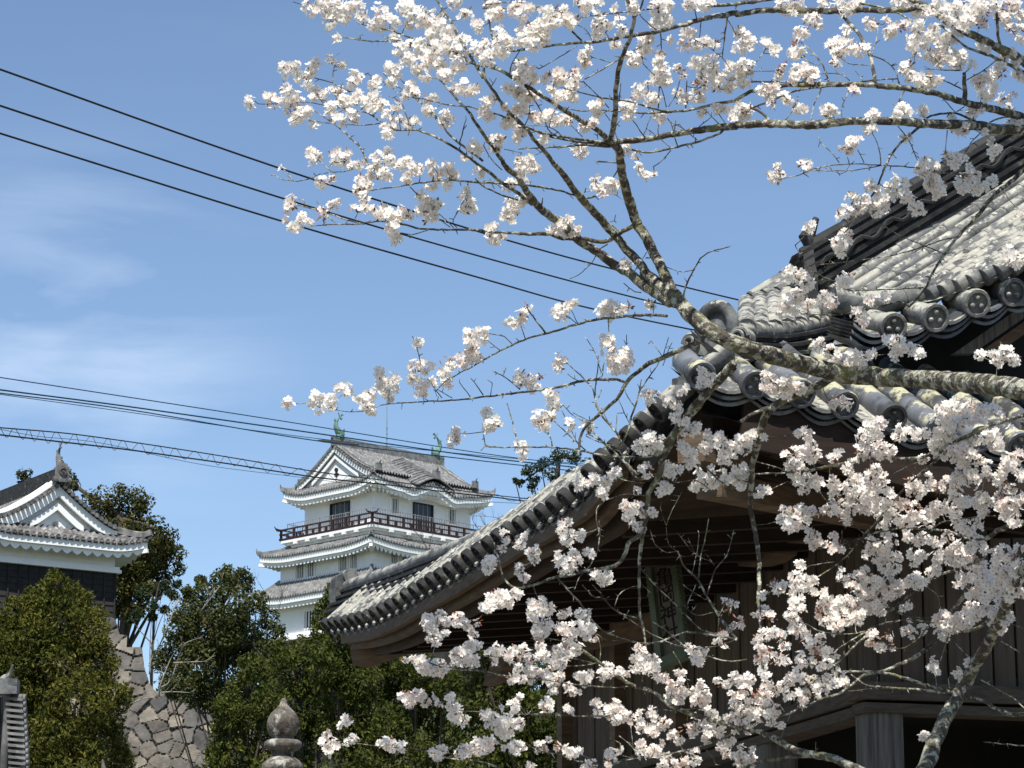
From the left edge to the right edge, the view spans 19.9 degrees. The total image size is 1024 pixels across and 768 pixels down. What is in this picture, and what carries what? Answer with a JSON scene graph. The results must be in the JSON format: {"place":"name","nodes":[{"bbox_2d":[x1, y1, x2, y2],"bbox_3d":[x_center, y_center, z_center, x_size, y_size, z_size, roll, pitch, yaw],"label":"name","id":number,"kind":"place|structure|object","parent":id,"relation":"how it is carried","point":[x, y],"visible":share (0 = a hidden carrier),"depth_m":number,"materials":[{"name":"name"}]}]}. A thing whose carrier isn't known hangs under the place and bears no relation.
{"place":"outdoors","nodes":[
{"label":"outdoors","id":0,"kind":"place"},
{"bbox_2d":[313,693,556,767],"bbox_3d":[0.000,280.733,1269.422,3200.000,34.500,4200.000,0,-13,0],"label":"bush","id":1,"kind":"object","parent":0,"point":[458,700],"depth_m":254.38,"materials":[{"name":"plant"}]},
{"bbox_2d":[0,442,152,618],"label":"corner turret","id":2,"kind":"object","parent":1,"relation":"on","point":[49,519],"visible":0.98,"depth_m":118.69,"materials":[{"name":"white paint"}]},
{"bbox_2d":[15,467,188,648],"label":"evergreen oak","id":3,"kind":"object","parent":1,"relation":"on","point":[163,548],"visible":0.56,"depth_m":149.90,"materials":[{"name":"green plant"}]},
{"bbox_2d":[25,617,271,767],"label":"stone rampart","id":4,"kind":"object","parent":1,"relation":"on","point":[154,740],"visible":0.34,"depth_m":107.72,"materials":[{"name":"grey stone"}]},
{"bbox_2d":[127,579,182,686],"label":"tree","id":5,"kind":"object","parent":1,"relation":"on","point":[170,593],"visible":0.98,"depth_m":134.90,"materials":[{"name":"green plant"}]},
{"bbox_2d":[131,572,223,703],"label":"bare shrub","id":6,"kind":"object","parent":1,"relation":"on","point":[161,682],"visible":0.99,"depth_m":78.01,"materials":[{"name":"brown plant"}]},
{"bbox_2d":[148,563,288,767],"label":"broadleaf evergreen","id":7,"kind":"object","parent":1,"relation":"on","point":[224,640],"visible":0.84,"depth_m":83.66,"materials":[{"name":"green plant"}]},
{"bbox_2d":[196,651,291,767],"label":"dark conifer","id":8,"kind":"object","parent":1,"relation":"on","point":[241,714],"visible":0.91,"depth_m":57.67,"materials":[{"name":"green plant"}]},
{"bbox_2d":[0,429,519,503],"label":"overhead cable","id":9,"kind":"object","parent":1,"relation":"on","point":[253,471],"visible":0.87,"depth_m":44.30,"materials":[{"name":"black rubber"}]},
{"bbox_2d":[0,434,525,501],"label":"overhead cable","id":10,"kind":"object","parent":1,"relation":"on","point":[253,467],"visible":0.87,"depth_m":41.99,"materials":[{"name":"black rubber"}]},
{"bbox_2d":[1,427,527,498],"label":"overhead cable","id":11,"kind":"object","parent":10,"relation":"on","point":[253,461],"visible":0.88,"depth_m":41.96,"materials":[{"name":"black rubber"}]},
{"bbox_2d":[0,427,522,500],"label":"lashing wire","id":12,"kind":"object","parent":11,"relation":"attached to","point":[214,459],"visible":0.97,"depth_m":40.21,"materials":[{"name":"black metal"}]},
{"bbox_2d":[251,569,288,641],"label":"bare shrub","id":13,"kind":"object","parent":1,"relation":"on","point":[268,600],"visible":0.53,"depth_m":87.85,"materials":[{"name":"brown plant"}]},
{"bbox_2d":[0,393,570,470],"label":"overhead cable","id":14,"kind":"object","parent":1,"relation":"on","point":[272,433],"visible":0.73,"depth_m":39.88,"materials":[{"name":"black rubber"}]},
{"bbox_2d":[0,389,573,467],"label":"overhead cable","id":15,"kind":"object","parent":1,"relation":"on","point":[272,427],"visible":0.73,"depth_m":39.96,"materials":[{"name":"black rubber"}]},
{"bbox_2d":[0,377,580,465],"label":"overhead cable","id":16,"kind":"object","parent":1,"relation":"on","point":[273,419],"visible":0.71,"depth_m":37.80,"materials":[{"name":"black rubber"}]},
{"bbox_2d":[0,394,582,463],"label":"overhead cable","id":17,"kind":"object","parent":1,"relation":"on","point":[263,431],"visible":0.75,"depth_m":40.12,"materials":[{"name":"black rubber"}]},
{"bbox_2d":[319,439,358,444],"bbox_3d":[-2.473,0.833,41.601,0.598,0.085,0.044,0,-13,-2],"label":"splice sleeve","id":18,"kind":"object","parent":17,"relation":"attached to","point":[338,442],"visible":0.69,"depth_m":41.58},
{"bbox_2d":[254,634,335,767],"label":"dark conifer","id":19,"kind":"object","parent":1,"relation":"on","point":[300,690],"visible":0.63,"depth_m":61.48,"materials":[{"name":"green plant"}]},
{"bbox_2d":[0,105,674,307],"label":"overhead cable","id":20,"kind":"object","parent":1,"relation":"on","point":[153,156],"visible":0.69,"depth_m":33.95,"materials":[{"name":"black rubber"}]},
{"bbox_2d":[0,132,693,330],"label":"overhead cable","id":21,"kind":"object","parent":1,"relation":"on","point":[102,165],"visible":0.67,"depth_m":33.55,"materials":[{"name":"black rubber"}]},
{"bbox_2d":[305,582,397,767],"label":"dark conifer","id":22,"kind":"object","parent":1,"relation":"on","point":[342,681],"visible":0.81,"depth_m":55.51,"materials":[{"name":"green plant"}]},
{"bbox_2d":[0,68,738,299],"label":"overhead cable","id":23,"kind":"object","parent":1,"relation":"on","point":[117,111],"visible":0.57,"depth_m":32.92,"materials":[{"name":"black rubber"}]},
{"bbox_2d":[251,412,508,767],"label":"castle keep","id":24,"kind":"structure","parent":1,"relation":"on","point":[361,529],"depth_m":262.38,"materials":[{"name":"white paint"}]},
{"bbox_2d":[295,564,305,580],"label":"window","id":25,"kind":"structure","parent":24,"relation":"in","point":[300,570],"depth_m":263.08,"materials":[{"name":"white paint"}]},
{"bbox_2d":[303,609,314,629],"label":"window","id":26,"kind":"structure","parent":24,"relation":"in","point":[307,614],"depth_m":260.91,"materials":[{"name":"white paint"}]},
{"bbox_2d":[306,562,315,578],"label":"window","id":27,"kind":"structure","parent":24,"relation":"in","point":[310,567],"depth_m":262.06,"materials":[{"name":"white paint"}]},
{"bbox_2d":[329,500,349,529],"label":"door","id":28,"kind":"structure","parent":24,"relation":"in","point":[340,507],"depth_m":262.89,"materials":[{"name":"black glass"}]},
{"bbox_2d":[337,556,348,572],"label":"window","id":29,"kind":"structure","parent":24,"relation":"in","point":[343,562],"depth_m":259.07,"materials":[{"name":"white paint"}]},
{"bbox_2d":[349,553,358,569],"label":"window","id":30,"kind":"structure","parent":24,"relation":"in","point":[353,559],"depth_m":258.06,"materials":[{"name":"white paint"}]},
{"bbox_2d":[389,553,398,564],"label":"window","id":31,"kind":"structure","parent":24,"relation":"in","point":[393,559],"depth_m":258.18,"materials":[{"name":"white paint"}]},
{"bbox_2d":[390,497,399,514],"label":"window","id":32,"kind":"structure","parent":24,"relation":"in","point":[394,502],"depth_m":261.42,"materials":[{"name":"white paint"}]},
{"bbox_2d":[413,502,433,531],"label":"door","id":33,"kind":"structure","parent":24,"relation":"in","point":[421,509],"depth_m":263.79,"materials":[{"name":"black glass"}]},
{"bbox_2d":[447,508,456,524],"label":"window","id":34,"kind":"structure","parent":24,"relation":"in","point":[451,513],"depth_m":266.25,"materials":[{"name":"white paint"}]},
{"bbox_2d":[363,653,461,767],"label":"dark conifer","id":35,"kind":"object","parent":1,"relation":"on","point":[407,722],"visible":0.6,"depth_m":59.62,"materials":[{"name":"green plant"}]},
{"bbox_2d":[396,517,443,549],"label":"bare treetop","id":36,"kind":"object","parent":1,"relation":"on","point":[421,536],"visible":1,"depth_m":90.01,"materials":[{"name":"brown plant"}]},
{"bbox_2d":[466,497,498,526],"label":"bare treetop","id":37,"kind":"object","parent":1,"relation":"on","point":[479,514],"visible":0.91,"depth_m":120.06,"materials":[{"name":"brown plant"}]},
{"bbox_2d":[444,650,556,767],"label":"dark conifer","id":38,"kind":"object","parent":1,"relation":"on","point":[542,728],"visible":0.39,"depth_m":53.76,"materials":[{"name":"green plant"}]},
{"bbox_2d":[512,448,590,502],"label":"hill pine","id":39,"kind":"object","parent":1,"relation":"on","point":[574,457],"visible":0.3,"depth_m":169.89,"materials":[{"name":"green plant"}]},
{"bbox_2d":[0,0,1023,691],"label":"sky","id":40,"kind":"structure","parent":0,"point":[112,281],"materials":[{"name":"blue"}]},
{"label":"courtyard ground","id":41,"kind":"structure","parent":0,"visible":0},
{"bbox_2d":[0,665,29,767],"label":"tiled roof","id":42,"kind":"structure","parent":41,"relation":"on","point":[14,743],"depth_m":37.94,"materials":[{"name":"tile"}]},
{"bbox_2d":[0,567,137,767],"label":"conifer","id":43,"kind":"object","parent":41,"relation":"on","point":[49,682],"visible":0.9,"depth_m":44.67,"materials":[{"name":"green plant"}]},
{"bbox_2d":[261,698,302,767],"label":"stone finial","id":44,"kind":"object","parent":41,"relation":"on","point":[282,745],"visible":1,"depth_m":32.93,"materials":[{"name":"stone"}]},
{"bbox_2d":[243,0,1023,685],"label":"cherry tree","id":45,"kind":"object","parent":41,"relation":"on","point":[661,288],"visible":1,"depth_m":13.04,"materials":[{"name":"white plant"}]},
{"bbox_2d":[317,401,1023,767],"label":"cherry tree","id":46,"kind":"object","parent":41,"relation":"on","point":[997,579],"visible":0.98,"depth_m":14.31,"materials":[{"name":"white plant"}]},
{"bbox_2d":[320,120,1023,767],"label":"shrine hall","id":47,"kind":"structure","parent":41,"relation":"on","point":[974,288],"depth_m":18.73,"materials":[{"name":"tile"}]},
{"bbox_2d":[645,565,690,670],"bbox_3d":[1.045,1.487,19.616,0.458,0.894,0.204,-11,-17,38],"label":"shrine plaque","id":48,"kind":"object","parent":47,"relation":"hanging from","point":[667,613],"visible":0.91,"depth_m":19.58,"materials":[{"name":"green wood"}]}
]}

